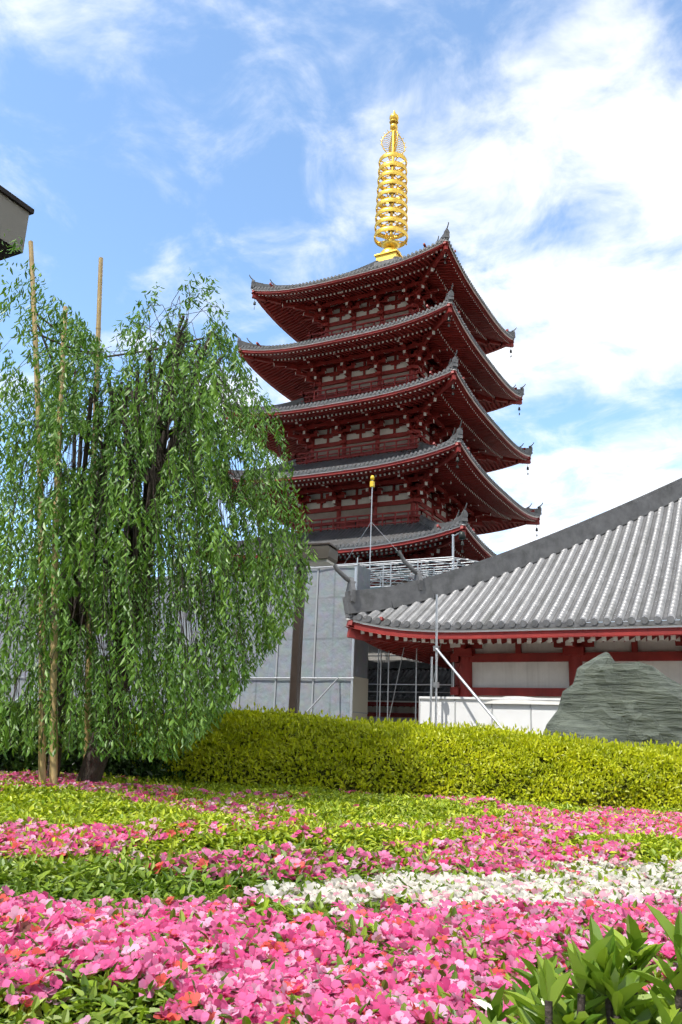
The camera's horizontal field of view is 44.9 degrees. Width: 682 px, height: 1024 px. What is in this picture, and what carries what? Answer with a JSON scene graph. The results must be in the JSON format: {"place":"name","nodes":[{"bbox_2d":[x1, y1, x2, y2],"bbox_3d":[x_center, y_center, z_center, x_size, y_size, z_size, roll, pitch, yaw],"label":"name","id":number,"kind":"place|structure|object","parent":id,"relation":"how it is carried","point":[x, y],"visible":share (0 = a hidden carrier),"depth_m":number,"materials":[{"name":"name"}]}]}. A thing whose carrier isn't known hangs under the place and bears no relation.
{"place":"outdoors","nodes":[
{"label":"outdoors","id":0,"kind":"place"},
{"bbox_2d":[0,729,225,786],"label":"hedge","id":1,"kind":"object","parent":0,"point":[113,764],"depth_m":9.76,"materials":[{"name":"green plant"}]},
{"bbox_2d":[0,229,317,784],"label":"weeping tree","id":2,"kind":"object","parent":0,"point":[173,690],"depth_m":8.26,"materials":[{"name":"green plant"}]},
{"bbox_2d":[0,0,681,622],"label":"sky","id":3,"kind":"structure","parent":0,"point":[228,142],"materials":[{"name":"blue"}]},
{"bbox_2d":[419,594,560,734],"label":"site wall","id":4,"kind":"structure","parent":0,"point":[535,714],"depth_m":19.05,"materials":[{"name":"metal"}]},
{"bbox_2d":[470,903,681,1023],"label":"shrub","id":5,"kind":"object","parent":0,"point":[601,967],"depth_m":1.20,"materials":[{"name":"green plant"}]},
{"label":"ground","id":6,"kind":"structure","parent":0,"visible":0},
{"bbox_2d":[0,185,33,259],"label":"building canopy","id":7,"kind":"object","parent":6,"relation":"on","point":[15,212],"visible":1,"depth_m":13.28,"materials":[{"name":"black metal"}]},
{"bbox_2d":[0,701,169,735],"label":"hedge","id":8,"kind":"object","parent":6,"relation":"on","point":[48,717],"depth_m":13.36,"materials":[{"name":"green plant"}]},
{"bbox_2d":[0,475,508,720],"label":"construction enclosure","id":9,"kind":"object","parent":6,"relation":"on","point":[334,672],"visible":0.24,"depth_m":34.35,"materials":[{"name":"grey metal"}]},
{"bbox_2d":[288,543,338,713],"bbox_3d":[-0.604,2.974,15.449,0.825,4.774,0.530,-3,-16,20],"label":"lamp post","id":10,"kind":"object","parent":6,"relation":"on","point":[327,553],"visible":0.46,"depth_m":15.68,"materials":[{"name":"grey metal"}]},
{"bbox_2d":[1,796,666,1023],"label":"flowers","id":11,"kind":"object","parent":6,"relation":"on","point":[155,1006],"depth_m":5.00,"materials":[{"name":"pink plant"}]},
{"bbox_2d":[0,768,681,1023],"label":"azalea","id":12,"kind":"object","parent":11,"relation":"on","point":[104,874],"depth_m":3.81,"materials":[{"name":"pink plant"}]},
{"bbox_2d":[0,769,681,1023],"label":"flowers","id":13,"kind":"object","parent":11,"relation":"on","point":[252,983],"visible":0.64,"depth_m":2.49,"materials":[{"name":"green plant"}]},
{"bbox_2d":[193,110,542,669],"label":"pagoda","id":14,"kind":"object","parent":6,"relation":"on","point":[387,375],"visible":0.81,"depth_m":58.73,"materials":[{"name":"paint"}]},
{"bbox_2d":[114,702,681,812],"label":"round hedge","id":15,"kind":"object","parent":6,"relation":"on","point":[403,733],"depth_m":9.93,"materials":[{"name":"green plant"}]},
{"bbox_2d":[451,531,465,696],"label":"street light pole","id":16,"kind":"object","parent":6,"relation":"on","point":[462,536],"visible":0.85,"depth_m":40.24,"materials":[{"name":"metal"}]},
{"bbox_2d":[333,478,681,724],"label":"temple hall","id":17,"kind":"structure","parent":6,"relation":"on","point":[546,598],"depth_m":31.95,"materials":[{"name":"tile"}]},
{"bbox_2d":[544,652,681,746],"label":"rock","id":18,"kind":"object","parent":6,"relation":"on","point":[605,695],"visible":0.29,"depth_m":12.52,"materials":[{"name":"grey stone"}]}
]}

